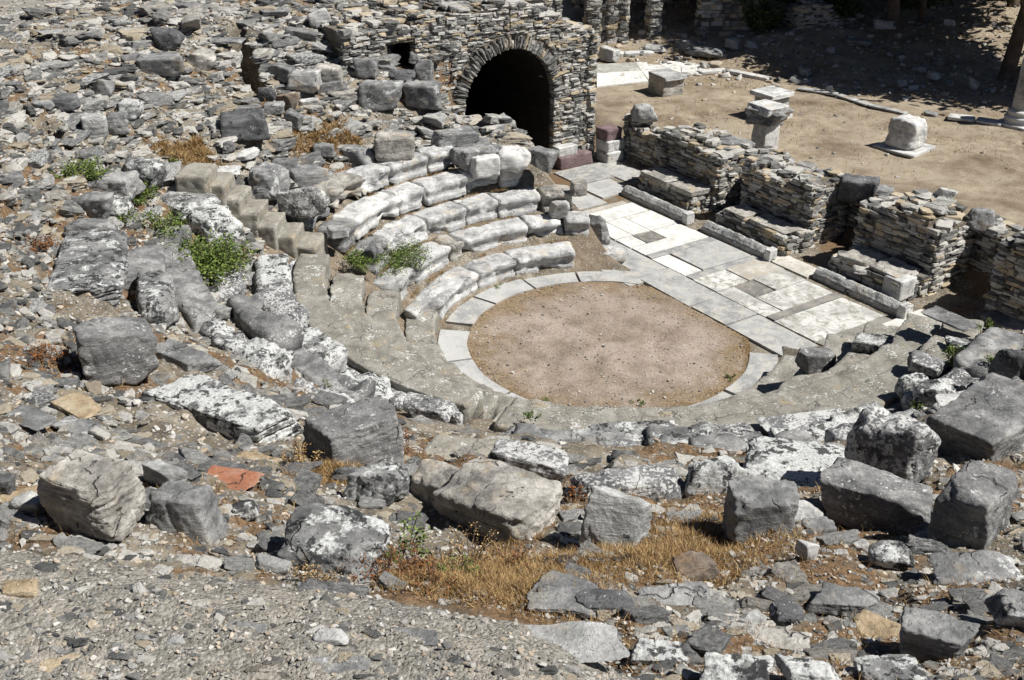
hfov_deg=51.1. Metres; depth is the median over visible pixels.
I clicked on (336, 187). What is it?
seat block
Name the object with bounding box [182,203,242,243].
boulder
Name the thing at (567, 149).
stone block
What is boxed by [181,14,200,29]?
schist stone
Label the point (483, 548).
weed
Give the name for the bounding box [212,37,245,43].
flat stone
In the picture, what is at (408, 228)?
seat block
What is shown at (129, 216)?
shrub
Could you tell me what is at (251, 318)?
seat block
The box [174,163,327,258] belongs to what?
stairway
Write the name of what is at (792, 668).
boulder
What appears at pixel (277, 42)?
schist stone
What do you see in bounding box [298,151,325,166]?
schist stone
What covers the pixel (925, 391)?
boulder
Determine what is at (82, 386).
schist stone
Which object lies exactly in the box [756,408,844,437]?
stone block
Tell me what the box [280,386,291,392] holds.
schist stone
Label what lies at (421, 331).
concrete seat row
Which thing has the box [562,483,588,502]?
weed
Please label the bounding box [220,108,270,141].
stone block
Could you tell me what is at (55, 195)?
schist stone
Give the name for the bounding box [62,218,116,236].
boulder
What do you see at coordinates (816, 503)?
schist stone
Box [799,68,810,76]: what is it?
stone block
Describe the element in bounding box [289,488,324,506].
schist stone
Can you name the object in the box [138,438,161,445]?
schist stone
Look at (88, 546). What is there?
schist stone
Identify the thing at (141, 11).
schist stone
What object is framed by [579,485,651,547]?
broken stone
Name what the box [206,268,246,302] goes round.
seat block
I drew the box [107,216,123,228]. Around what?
schist stone
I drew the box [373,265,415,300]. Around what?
seat block
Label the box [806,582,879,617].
flat stone
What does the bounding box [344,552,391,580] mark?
weed
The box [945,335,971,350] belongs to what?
flat stone
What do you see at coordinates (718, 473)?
boulder
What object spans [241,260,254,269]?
schist stone
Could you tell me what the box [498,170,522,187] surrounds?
seat block
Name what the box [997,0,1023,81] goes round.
tree
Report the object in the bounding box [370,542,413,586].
weed
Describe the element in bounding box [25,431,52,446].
schist stone
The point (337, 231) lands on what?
stone block
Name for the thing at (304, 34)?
schist stone
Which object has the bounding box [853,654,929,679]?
boulder
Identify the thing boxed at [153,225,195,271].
seat block
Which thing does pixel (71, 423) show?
flat stone
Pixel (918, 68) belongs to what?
stone block
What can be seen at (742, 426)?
stone block
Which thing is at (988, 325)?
bush
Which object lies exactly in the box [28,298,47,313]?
schist stone
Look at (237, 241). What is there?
seat block
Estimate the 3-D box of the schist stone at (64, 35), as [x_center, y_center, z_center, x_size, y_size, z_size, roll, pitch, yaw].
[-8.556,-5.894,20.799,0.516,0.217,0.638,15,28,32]
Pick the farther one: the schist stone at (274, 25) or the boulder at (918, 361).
the schist stone at (274, 25)
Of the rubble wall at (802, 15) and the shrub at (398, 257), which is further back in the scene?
the rubble wall at (802, 15)
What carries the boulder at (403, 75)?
on the ground at (982, 180)
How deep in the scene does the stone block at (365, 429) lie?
7.87 m
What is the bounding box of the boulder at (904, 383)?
[894,372,927,396]
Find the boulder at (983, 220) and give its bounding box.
[968,208,994,232]
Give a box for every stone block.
[52,93,80,111]
[73,317,158,386]
[80,112,108,138]
[123,244,166,290]
[136,52,184,76]
[141,458,190,484]
[155,339,221,372]
[198,276,219,317]
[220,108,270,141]
[233,104,260,110]
[263,101,284,114]
[267,62,295,82]
[284,108,303,129]
[303,397,403,466]
[313,142,335,157]
[314,63,342,85]
[327,225,348,238]
[352,57,378,78]
[358,80,402,111]
[373,131,414,161]
[402,79,441,109]
[403,301,428,318]
[403,392,458,422]
[414,59,433,80]
[430,126,479,146]
[449,145,499,171]
[469,154,500,178]
[487,439,569,482]
[548,200,569,218]
[551,142,577,157]
[553,149,592,169]
[569,179,586,196]
[569,420,674,445]
[596,123,621,141]
[596,138,625,152]
[596,149,623,162]
[598,45,619,62]
[603,245,627,263]
[643,44,667,52]
[675,39,697,50]
[718,422,752,430]
[721,475,799,545]
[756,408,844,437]
[795,347,835,373]
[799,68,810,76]
[819,457,932,534]
[875,184,893,196]
[911,65,926,71]
[926,376,1023,460]
[927,460,1017,549]
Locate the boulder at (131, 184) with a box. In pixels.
[85,170,145,200]
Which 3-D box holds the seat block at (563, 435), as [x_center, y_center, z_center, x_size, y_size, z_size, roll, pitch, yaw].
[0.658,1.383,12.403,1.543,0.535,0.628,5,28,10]
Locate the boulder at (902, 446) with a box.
[844,407,940,482]
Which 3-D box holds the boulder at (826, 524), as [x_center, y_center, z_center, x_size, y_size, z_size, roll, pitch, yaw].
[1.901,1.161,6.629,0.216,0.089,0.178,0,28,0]
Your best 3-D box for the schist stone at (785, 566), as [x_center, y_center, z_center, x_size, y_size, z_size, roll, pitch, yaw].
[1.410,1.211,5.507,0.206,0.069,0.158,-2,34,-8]
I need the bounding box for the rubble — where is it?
[0,0,1023,679]
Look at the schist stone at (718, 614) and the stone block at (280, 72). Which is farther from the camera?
the stone block at (280, 72)
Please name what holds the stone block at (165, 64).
on the ground at (982, 180)
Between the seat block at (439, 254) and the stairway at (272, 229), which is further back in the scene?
the seat block at (439, 254)
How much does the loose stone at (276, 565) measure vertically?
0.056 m
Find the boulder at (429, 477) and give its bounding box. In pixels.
[410,458,459,506]
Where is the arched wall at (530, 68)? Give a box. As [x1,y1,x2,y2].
[320,0,598,158]
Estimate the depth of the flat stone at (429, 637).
3.63 m
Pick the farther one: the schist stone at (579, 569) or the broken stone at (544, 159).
the broken stone at (544, 159)
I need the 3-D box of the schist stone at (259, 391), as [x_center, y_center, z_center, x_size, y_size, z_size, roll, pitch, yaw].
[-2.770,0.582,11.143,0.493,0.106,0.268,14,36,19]
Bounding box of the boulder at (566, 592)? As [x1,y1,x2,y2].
[527,570,597,617]
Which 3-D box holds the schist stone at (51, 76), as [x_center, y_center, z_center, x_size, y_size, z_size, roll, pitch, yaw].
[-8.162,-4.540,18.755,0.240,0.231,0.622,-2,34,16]
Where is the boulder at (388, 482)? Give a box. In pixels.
[342,461,409,505]
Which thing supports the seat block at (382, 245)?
on the ground at (982, 180)
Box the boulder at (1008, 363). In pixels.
[988,349,1023,379]
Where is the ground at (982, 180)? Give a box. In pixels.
[0,0,1023,679]
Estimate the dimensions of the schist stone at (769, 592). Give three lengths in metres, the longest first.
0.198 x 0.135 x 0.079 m
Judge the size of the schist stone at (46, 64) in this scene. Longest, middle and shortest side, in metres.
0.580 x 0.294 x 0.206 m
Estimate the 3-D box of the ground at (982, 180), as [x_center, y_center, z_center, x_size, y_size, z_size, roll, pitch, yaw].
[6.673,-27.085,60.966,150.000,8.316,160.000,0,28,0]
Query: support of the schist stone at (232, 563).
on the ground at (982, 180)
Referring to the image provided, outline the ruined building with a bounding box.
[571,0,758,45]
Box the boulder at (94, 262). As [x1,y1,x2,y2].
[47,228,128,307]
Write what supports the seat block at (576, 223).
on the ground at (982, 180)
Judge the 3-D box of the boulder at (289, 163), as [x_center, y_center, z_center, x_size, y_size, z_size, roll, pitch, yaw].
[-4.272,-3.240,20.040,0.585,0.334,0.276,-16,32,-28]
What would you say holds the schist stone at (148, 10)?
on the ground at (982, 180)
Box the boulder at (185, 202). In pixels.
[160,185,221,220]
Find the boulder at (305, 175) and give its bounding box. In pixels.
[289,164,328,187]
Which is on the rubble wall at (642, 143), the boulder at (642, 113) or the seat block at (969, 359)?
the boulder at (642, 113)
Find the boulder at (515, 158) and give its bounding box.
[495,145,531,172]
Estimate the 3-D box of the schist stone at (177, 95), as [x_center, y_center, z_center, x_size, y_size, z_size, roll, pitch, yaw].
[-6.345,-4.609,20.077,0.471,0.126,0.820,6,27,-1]
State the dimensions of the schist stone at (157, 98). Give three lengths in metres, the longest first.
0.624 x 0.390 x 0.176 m
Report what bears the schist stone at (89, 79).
on the ground at (982, 180)
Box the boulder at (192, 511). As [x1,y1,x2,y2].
[145,481,227,545]
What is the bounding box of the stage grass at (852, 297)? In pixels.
[692,210,983,319]
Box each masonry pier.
[638,123,758,214]
[715,148,849,255]
[828,192,975,302]
[983,227,1023,320]
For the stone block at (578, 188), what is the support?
on the seat block at (549, 194)
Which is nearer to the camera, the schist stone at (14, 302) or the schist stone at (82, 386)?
the schist stone at (82, 386)
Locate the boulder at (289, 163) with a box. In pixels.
[272,157,297,169]
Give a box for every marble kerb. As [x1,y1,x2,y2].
[621,185,694,225]
[701,220,777,261]
[813,267,913,318]
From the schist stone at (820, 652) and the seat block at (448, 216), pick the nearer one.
the schist stone at (820, 652)
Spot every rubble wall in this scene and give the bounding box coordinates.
[622,113,674,167]
[709,128,796,163]
[782,0,854,31]
[793,161,876,228]
[904,188,1022,275]
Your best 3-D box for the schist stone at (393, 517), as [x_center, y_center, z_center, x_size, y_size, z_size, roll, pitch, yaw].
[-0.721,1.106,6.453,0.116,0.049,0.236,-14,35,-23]
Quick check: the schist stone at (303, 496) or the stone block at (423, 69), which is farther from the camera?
the stone block at (423, 69)
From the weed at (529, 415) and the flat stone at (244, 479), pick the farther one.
the weed at (529, 415)
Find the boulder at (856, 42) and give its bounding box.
[844,38,871,45]
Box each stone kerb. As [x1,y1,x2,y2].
[597,50,653,56]
[697,68,771,80]
[796,87,908,114]
[947,113,1001,126]
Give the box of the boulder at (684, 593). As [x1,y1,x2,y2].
[636,581,710,604]
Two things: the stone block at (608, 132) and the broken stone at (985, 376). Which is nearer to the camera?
the broken stone at (985, 376)
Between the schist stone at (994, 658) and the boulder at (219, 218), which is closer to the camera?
the schist stone at (994, 658)
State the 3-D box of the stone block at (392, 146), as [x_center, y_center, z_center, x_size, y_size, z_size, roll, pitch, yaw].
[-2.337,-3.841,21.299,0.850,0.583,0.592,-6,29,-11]
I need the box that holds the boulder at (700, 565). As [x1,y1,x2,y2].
[669,550,719,581]
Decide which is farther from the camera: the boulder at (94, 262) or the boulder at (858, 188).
the boulder at (858, 188)
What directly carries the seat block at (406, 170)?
on the ground at (982, 180)
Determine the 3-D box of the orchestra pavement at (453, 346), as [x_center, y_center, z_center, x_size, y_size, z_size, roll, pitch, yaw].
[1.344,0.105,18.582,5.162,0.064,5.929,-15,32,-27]
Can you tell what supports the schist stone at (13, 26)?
on the ground at (982, 180)
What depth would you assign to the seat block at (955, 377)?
13.51 m
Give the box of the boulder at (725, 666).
[699,652,773,679]
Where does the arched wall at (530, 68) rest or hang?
on the ground at (982, 180)
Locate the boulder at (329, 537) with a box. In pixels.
[276,502,391,581]
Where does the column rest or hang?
on the ground at (982, 180)
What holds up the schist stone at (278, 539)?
on the ground at (982, 180)
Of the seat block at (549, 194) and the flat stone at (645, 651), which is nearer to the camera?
the flat stone at (645, 651)
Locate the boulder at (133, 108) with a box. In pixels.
[118,98,144,120]
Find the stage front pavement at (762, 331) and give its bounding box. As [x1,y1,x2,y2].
[601,240,817,356]
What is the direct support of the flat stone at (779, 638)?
on the ground at (982, 180)
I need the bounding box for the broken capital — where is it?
[744,99,793,127]
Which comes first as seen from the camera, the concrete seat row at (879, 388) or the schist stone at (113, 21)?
the concrete seat row at (879, 388)
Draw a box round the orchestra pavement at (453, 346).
[438,271,777,405]
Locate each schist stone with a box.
[0,65,18,76]
[0,169,24,187]
[0,501,24,524]
[2,300,19,311]
[4,20,25,30]
[6,35,22,41]
[6,81,23,89]
[8,101,23,110]
[8,132,30,141]
[16,331,36,343]
[19,199,31,211]
[22,389,54,404]
[25,148,48,168]
[25,210,42,222]
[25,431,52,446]
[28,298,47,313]
[29,67,41,80]
[31,369,53,378]
[33,384,53,395]
[34,28,68,34]
[37,60,67,70]
[38,176,54,190]
[42,71,57,81]
[42,189,71,202]
[46,137,60,149]
[48,248,58,258]
[49,61,77,69]
[51,243,60,249]
[52,30,86,39]
[52,377,80,388]
[53,148,65,156]
[59,129,92,146]
[62,536,104,554]
[63,431,100,446]
[64,195,80,206]
[65,112,81,130]
[75,33,93,38]
[75,146,105,163]
[79,381,85,390]
[81,73,109,86]
[85,97,109,105]
[105,72,127,80]
[107,19,132,23]
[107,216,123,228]
[116,52,139,61]
[119,312,134,316]
[123,40,154,47]
[124,449,153,461]
[137,2,171,13]
[137,8,147,14]
[137,91,173,107]
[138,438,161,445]
[143,207,161,217]
[145,487,155,504]
[164,161,181,182]
[165,175,175,184]
[166,88,187,100]
[174,460,201,481]
[175,2,210,11]
[175,4,203,14]
[178,447,210,463]
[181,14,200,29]
[198,458,248,471]
[209,119,219,133]
[213,447,235,456]
[216,364,237,380]
[217,373,234,386]
[218,305,232,316]
[222,141,235,153]
[223,557,254,571]
[234,433,253,444]
[235,384,270,394]
[239,383,256,393]
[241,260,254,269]
[245,466,272,480]
[247,272,254,287]
[256,537,281,552]
[257,534,283,541]
[258,32,300,48]
[260,22,279,28]
[260,50,280,59]
[260,394,287,405]
[261,7,290,17]
[262,34,289,45]
[264,83,287,89]
[269,137,297,152]
[276,467,322,492]
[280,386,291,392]
[283,393,312,409]
[284,26,316,41]
[284,461,323,470]
[285,52,326,66]
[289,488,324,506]
[296,578,367,596]
[298,114,322,130]
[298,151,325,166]
[301,407,324,415]
[305,41,332,52]
[312,390,347,407]
[317,80,347,94]
[329,86,358,99]
[330,465,357,481]
[332,99,358,111]
[337,117,362,135]
[358,496,385,509]
[365,55,390,64]
[377,571,407,590]
[378,63,396,71]
[379,53,401,64]
[384,130,415,135]
[388,513,396,521]
[394,510,427,529]
[403,463,416,474]
[416,126,433,138]
[417,144,429,148]
[422,111,447,128]
[426,80,442,86]
[452,446,486,458]
[489,113,515,131]
[558,508,583,521]
[563,562,595,577]
[572,464,588,472]
[620,605,671,623]
[652,461,670,465]
[661,510,700,521]
[661,624,691,636]
[676,462,687,467]
[685,624,732,654]
[692,596,734,610]
[698,607,734,618]
[705,610,735,622]
[736,596,772,612]
[759,585,795,601]
[764,560,809,583]
[793,584,821,605]
[800,497,825,515]
[803,647,857,664]
[810,637,852,648]
[816,529,860,546]
[867,600,896,616]
[887,618,899,622]
[890,411,911,417]
[897,568,927,581]
[904,538,951,554]
[907,534,918,542]
[910,522,929,534]
[913,411,933,417]
[919,599,953,611]
[947,587,984,602]
[957,614,993,623]
[962,597,987,613]
[989,652,1013,669]
[1000,648,1023,659]
[1001,645,1022,658]
[1011,376,1022,381]
[1015,489,1021,498]
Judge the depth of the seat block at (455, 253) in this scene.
20.67 m
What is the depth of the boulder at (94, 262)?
13.27 m
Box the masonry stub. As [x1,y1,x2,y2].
[525,0,563,16]
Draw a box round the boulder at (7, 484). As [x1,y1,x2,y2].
[0,473,15,494]
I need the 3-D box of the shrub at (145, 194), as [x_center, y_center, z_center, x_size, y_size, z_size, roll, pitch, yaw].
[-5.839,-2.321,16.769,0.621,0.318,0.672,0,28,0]
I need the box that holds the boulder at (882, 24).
[873,19,893,29]
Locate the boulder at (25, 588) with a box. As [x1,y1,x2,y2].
[1,578,38,597]
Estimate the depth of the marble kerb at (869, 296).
20.14 m
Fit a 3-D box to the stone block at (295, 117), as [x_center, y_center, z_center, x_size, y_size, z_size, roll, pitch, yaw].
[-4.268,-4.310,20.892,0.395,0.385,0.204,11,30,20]
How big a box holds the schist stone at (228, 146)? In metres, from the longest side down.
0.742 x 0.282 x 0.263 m
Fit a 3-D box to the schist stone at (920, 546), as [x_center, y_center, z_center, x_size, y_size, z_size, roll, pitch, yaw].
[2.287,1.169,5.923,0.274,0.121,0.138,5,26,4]
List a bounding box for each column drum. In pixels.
[684,45,724,57]
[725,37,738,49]
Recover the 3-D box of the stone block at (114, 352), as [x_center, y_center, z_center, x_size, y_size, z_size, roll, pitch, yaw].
[-3.695,0.077,10.029,0.703,0.610,0.568,-13,31,-22]
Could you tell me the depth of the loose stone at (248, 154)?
19.58 m
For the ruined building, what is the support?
on the ground at (982, 180)
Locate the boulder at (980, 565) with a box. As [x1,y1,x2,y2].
[928,550,1022,584]
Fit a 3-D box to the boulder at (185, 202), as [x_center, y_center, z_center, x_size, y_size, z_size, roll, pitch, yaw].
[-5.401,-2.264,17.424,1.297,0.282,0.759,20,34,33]
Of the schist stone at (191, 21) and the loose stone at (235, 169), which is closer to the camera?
the loose stone at (235, 169)
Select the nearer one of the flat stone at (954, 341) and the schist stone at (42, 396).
the schist stone at (42, 396)
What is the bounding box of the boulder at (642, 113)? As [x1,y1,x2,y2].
[630,103,656,122]
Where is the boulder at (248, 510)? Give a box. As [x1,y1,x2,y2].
[232,499,259,521]
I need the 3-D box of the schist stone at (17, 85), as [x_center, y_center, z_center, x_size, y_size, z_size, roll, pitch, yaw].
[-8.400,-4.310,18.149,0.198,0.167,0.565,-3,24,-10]
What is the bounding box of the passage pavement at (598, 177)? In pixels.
[554,161,640,210]
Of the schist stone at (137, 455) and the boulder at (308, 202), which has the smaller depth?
the schist stone at (137, 455)
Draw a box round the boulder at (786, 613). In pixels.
[769,601,804,626]
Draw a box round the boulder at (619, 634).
[617,631,622,639]
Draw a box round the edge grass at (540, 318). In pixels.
[467,284,750,406]
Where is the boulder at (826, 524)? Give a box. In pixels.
[801,516,836,533]
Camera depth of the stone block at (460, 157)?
21.68 m
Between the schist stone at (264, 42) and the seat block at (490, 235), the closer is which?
the seat block at (490, 235)
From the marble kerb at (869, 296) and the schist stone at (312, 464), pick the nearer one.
the schist stone at (312, 464)
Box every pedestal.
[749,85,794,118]
[751,123,779,148]
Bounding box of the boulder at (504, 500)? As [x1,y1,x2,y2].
[432,458,562,543]
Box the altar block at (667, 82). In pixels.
[648,68,686,96]
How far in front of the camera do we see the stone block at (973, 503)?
6.13 m
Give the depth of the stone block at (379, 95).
22.19 m
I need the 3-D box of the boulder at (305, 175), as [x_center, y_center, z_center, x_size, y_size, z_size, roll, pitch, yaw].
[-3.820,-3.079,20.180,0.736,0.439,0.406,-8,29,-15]
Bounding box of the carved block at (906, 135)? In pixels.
[872,114,935,157]
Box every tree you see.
[885,0,899,24]
[917,0,926,22]
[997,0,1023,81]
[1006,0,1018,6]
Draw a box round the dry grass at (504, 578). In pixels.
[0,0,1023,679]
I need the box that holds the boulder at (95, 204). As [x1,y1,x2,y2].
[72,191,113,218]
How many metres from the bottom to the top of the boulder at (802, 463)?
0.228 m
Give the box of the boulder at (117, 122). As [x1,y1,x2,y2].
[106,111,128,134]
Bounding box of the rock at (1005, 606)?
[984,588,1023,628]
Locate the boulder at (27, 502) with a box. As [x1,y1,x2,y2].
[8,490,47,514]
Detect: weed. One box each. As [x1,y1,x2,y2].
[19,233,60,253]
[24,341,71,367]
[278,437,324,462]
[287,554,342,587]
[322,378,331,387]
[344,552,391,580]
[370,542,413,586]
[382,511,431,562]
[389,539,432,575]
[400,422,413,453]
[408,556,462,599]
[423,550,484,576]
[444,522,498,572]
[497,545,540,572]
[523,409,541,421]
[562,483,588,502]
[629,398,644,407]
[725,373,735,380]
[910,398,923,409]
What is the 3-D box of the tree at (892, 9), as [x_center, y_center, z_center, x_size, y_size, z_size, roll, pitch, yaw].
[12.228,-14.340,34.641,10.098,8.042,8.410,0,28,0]
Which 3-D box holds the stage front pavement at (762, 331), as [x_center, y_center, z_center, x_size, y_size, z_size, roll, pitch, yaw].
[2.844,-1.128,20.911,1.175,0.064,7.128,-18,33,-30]
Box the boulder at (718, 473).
[684,455,746,496]
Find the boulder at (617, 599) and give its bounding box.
[575,588,635,613]
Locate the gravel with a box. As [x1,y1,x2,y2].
[473,282,746,406]
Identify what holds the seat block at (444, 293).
on the ground at (982, 180)
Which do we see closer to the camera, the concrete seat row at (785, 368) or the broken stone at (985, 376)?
the broken stone at (985, 376)
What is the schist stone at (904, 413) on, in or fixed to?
on the ground at (982, 180)
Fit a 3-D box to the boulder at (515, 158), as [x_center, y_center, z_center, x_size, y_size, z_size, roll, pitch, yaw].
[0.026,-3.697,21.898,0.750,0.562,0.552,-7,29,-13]
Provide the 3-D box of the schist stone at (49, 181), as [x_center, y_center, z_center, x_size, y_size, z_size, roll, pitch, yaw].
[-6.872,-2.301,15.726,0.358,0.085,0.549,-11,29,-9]
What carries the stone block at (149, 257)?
on the ground at (982, 180)
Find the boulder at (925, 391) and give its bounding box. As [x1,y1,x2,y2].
[912,379,955,406]
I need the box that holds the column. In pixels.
[994,57,1023,131]
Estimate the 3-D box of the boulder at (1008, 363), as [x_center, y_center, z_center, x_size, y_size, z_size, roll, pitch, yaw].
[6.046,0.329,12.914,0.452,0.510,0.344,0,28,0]
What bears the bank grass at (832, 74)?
on the ground at (982, 180)
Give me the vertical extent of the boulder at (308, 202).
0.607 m
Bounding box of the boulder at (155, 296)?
[135,270,179,326]
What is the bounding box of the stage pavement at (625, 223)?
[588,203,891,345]
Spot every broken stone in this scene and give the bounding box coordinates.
[93,79,114,95]
[185,47,215,73]
[276,92,299,109]
[286,68,322,93]
[307,8,330,28]
[340,144,374,166]
[363,240,379,263]
[408,52,420,63]
[528,146,558,172]
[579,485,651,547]
[589,214,610,244]
[740,608,766,625]
[795,499,823,523]
[933,187,957,197]
[978,372,1010,381]
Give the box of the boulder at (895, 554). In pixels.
[868,540,914,569]
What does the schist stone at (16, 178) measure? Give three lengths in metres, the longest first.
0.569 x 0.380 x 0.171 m
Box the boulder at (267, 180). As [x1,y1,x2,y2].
[247,161,290,200]
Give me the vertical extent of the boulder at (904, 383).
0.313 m
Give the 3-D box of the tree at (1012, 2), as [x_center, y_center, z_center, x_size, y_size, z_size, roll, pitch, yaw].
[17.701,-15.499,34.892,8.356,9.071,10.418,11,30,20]
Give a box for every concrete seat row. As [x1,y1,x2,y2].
[289,253,483,424]
[327,273,499,419]
[366,290,513,410]
[405,309,521,398]
[493,319,984,436]
[509,313,941,418]
[577,322,898,407]
[705,355,802,404]
[764,333,854,394]
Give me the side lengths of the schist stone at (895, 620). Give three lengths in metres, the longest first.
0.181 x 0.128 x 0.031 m
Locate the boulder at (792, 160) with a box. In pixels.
[760,154,794,163]
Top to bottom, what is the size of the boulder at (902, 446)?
0.672 m
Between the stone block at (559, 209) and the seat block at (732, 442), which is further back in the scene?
the stone block at (559, 209)
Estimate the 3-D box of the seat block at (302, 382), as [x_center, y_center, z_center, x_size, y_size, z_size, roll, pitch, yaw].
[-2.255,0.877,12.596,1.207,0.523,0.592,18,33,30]
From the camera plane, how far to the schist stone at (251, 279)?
16.60 m
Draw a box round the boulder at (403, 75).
[388,69,415,82]
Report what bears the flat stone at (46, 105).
on the ground at (982, 180)
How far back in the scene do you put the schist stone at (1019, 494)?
7.37 m
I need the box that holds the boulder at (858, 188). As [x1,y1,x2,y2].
[836,173,879,203]
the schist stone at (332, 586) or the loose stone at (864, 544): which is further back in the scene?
the loose stone at (864, 544)
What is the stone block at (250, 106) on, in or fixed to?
on the ground at (982, 180)
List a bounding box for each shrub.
[49,153,111,181]
[114,206,136,224]
[133,181,159,204]
[133,206,192,233]
[150,224,201,256]
[168,157,180,162]
[169,225,266,290]
[341,247,386,272]
[377,238,437,279]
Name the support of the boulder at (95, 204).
on the ground at (982, 180)
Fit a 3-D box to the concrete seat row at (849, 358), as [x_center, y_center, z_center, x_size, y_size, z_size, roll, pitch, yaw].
[3.278,0.842,15.100,6.724,0.448,1.834,-12,30,-21]
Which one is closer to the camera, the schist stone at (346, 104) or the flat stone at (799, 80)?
the schist stone at (346, 104)
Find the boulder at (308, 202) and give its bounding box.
[276,186,329,217]
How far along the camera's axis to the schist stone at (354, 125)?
21.71 m
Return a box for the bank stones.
[607,0,1023,177]
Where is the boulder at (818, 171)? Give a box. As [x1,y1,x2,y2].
[813,169,831,173]
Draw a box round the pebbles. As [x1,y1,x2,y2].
[0,0,1023,679]
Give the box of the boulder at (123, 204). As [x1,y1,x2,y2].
[110,194,133,217]
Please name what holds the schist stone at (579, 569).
on the ground at (982, 180)
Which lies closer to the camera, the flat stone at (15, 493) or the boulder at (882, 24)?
the flat stone at (15, 493)
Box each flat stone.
[0,484,37,502]
[3,405,56,430]
[32,100,54,110]
[39,653,79,672]
[49,392,100,419]
[51,415,102,436]
[141,374,301,442]
[206,465,264,491]
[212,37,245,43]
[233,621,266,631]
[236,450,282,463]
[288,656,370,672]
[392,627,438,645]
[423,435,495,457]
[525,621,629,662]
[630,638,702,664]
[717,136,755,148]
[745,624,811,651]
[789,75,813,84]
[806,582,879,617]
[852,332,892,352]
[855,609,900,639]
[899,607,979,661]
[921,305,982,331]
[935,393,959,406]
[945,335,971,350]
[981,311,1023,330]
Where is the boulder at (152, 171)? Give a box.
[121,156,167,188]
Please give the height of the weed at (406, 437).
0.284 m
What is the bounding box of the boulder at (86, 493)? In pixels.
[36,449,146,541]
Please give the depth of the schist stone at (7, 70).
18.22 m
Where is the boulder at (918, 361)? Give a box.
[907,350,944,376]
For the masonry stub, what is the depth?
28.89 m
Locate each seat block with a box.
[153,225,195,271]
[166,267,220,330]
[199,320,294,378]
[204,240,240,270]
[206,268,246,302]
[227,293,303,350]
[254,254,292,289]
[254,281,309,328]
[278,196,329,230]
[291,347,375,400]
[293,377,355,403]
[302,327,347,372]
[312,172,362,208]
[315,219,356,252]
[329,192,400,239]
[340,369,402,398]
[344,163,389,195]
[346,236,392,274]
[368,214,427,256]
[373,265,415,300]
[375,152,427,184]
[380,181,423,214]
[388,392,432,417]
[391,241,450,283]
[411,171,467,205]
[411,201,466,234]
[414,145,452,172]
[414,266,478,319]
[432,234,463,261]
[448,217,527,251]
[451,193,497,224]
[455,168,498,193]
[457,138,493,146]
[462,253,516,287]
[488,187,539,218]
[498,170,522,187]
[504,241,574,274]
[508,426,632,441]
[512,423,670,446]
[520,214,563,235]
[537,185,571,212]
[562,211,589,235]
[645,422,762,445]
[688,429,817,450]
[769,401,902,441]
[824,409,919,442]
[900,367,979,410]
[930,390,964,410]
[953,327,1023,377]
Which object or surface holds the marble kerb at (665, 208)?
on the ground at (982, 180)
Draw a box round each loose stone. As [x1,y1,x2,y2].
[166,634,184,645]
[217,165,241,174]
[235,147,259,160]
[255,553,292,575]
[300,98,318,105]
[313,628,349,644]
[795,539,819,559]
[825,86,831,90]
[851,538,869,551]
[923,110,937,116]
[927,70,940,79]
[944,19,955,25]
[969,78,979,89]
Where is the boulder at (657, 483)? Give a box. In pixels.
[563,465,686,501]
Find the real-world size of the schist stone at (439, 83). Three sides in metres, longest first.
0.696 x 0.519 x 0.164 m
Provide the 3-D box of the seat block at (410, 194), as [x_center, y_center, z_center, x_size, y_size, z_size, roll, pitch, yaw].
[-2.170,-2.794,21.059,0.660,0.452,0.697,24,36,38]
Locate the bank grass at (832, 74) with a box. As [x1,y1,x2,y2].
[621,0,1023,181]
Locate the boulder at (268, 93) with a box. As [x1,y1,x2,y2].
[257,87,276,100]
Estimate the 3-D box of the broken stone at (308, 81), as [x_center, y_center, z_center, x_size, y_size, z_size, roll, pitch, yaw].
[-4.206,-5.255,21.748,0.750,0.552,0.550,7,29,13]
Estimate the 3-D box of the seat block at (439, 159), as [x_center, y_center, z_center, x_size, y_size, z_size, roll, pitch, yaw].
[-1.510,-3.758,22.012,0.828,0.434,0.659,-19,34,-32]
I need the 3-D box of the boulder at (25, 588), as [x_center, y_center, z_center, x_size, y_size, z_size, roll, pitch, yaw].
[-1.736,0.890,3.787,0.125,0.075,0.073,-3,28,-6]
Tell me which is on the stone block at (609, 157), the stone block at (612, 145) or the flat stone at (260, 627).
the stone block at (612, 145)
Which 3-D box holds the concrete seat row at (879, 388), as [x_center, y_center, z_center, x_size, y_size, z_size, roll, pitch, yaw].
[3.515,0.807,13.883,7.727,0.449,1.930,-10,30,-19]
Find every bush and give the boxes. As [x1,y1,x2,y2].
[735,0,786,32]
[824,0,865,20]
[941,344,964,368]
[976,317,993,331]
[984,355,992,365]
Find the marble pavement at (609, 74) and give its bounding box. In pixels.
[596,61,700,87]
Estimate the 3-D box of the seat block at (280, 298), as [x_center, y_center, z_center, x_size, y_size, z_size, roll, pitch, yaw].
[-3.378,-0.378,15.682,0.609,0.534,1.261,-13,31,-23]
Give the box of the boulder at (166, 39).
[149,26,184,51]
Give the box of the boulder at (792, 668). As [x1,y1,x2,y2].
[774,654,840,679]
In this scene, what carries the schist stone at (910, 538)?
on the ground at (982, 180)
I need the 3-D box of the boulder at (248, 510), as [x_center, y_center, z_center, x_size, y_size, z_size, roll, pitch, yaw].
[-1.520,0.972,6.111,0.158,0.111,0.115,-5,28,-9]
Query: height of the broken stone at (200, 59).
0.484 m
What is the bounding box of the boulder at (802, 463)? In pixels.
[743,436,844,485]
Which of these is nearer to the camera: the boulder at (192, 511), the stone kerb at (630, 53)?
the boulder at (192, 511)
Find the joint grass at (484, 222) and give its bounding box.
[314,155,565,321]
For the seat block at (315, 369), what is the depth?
13.59 m

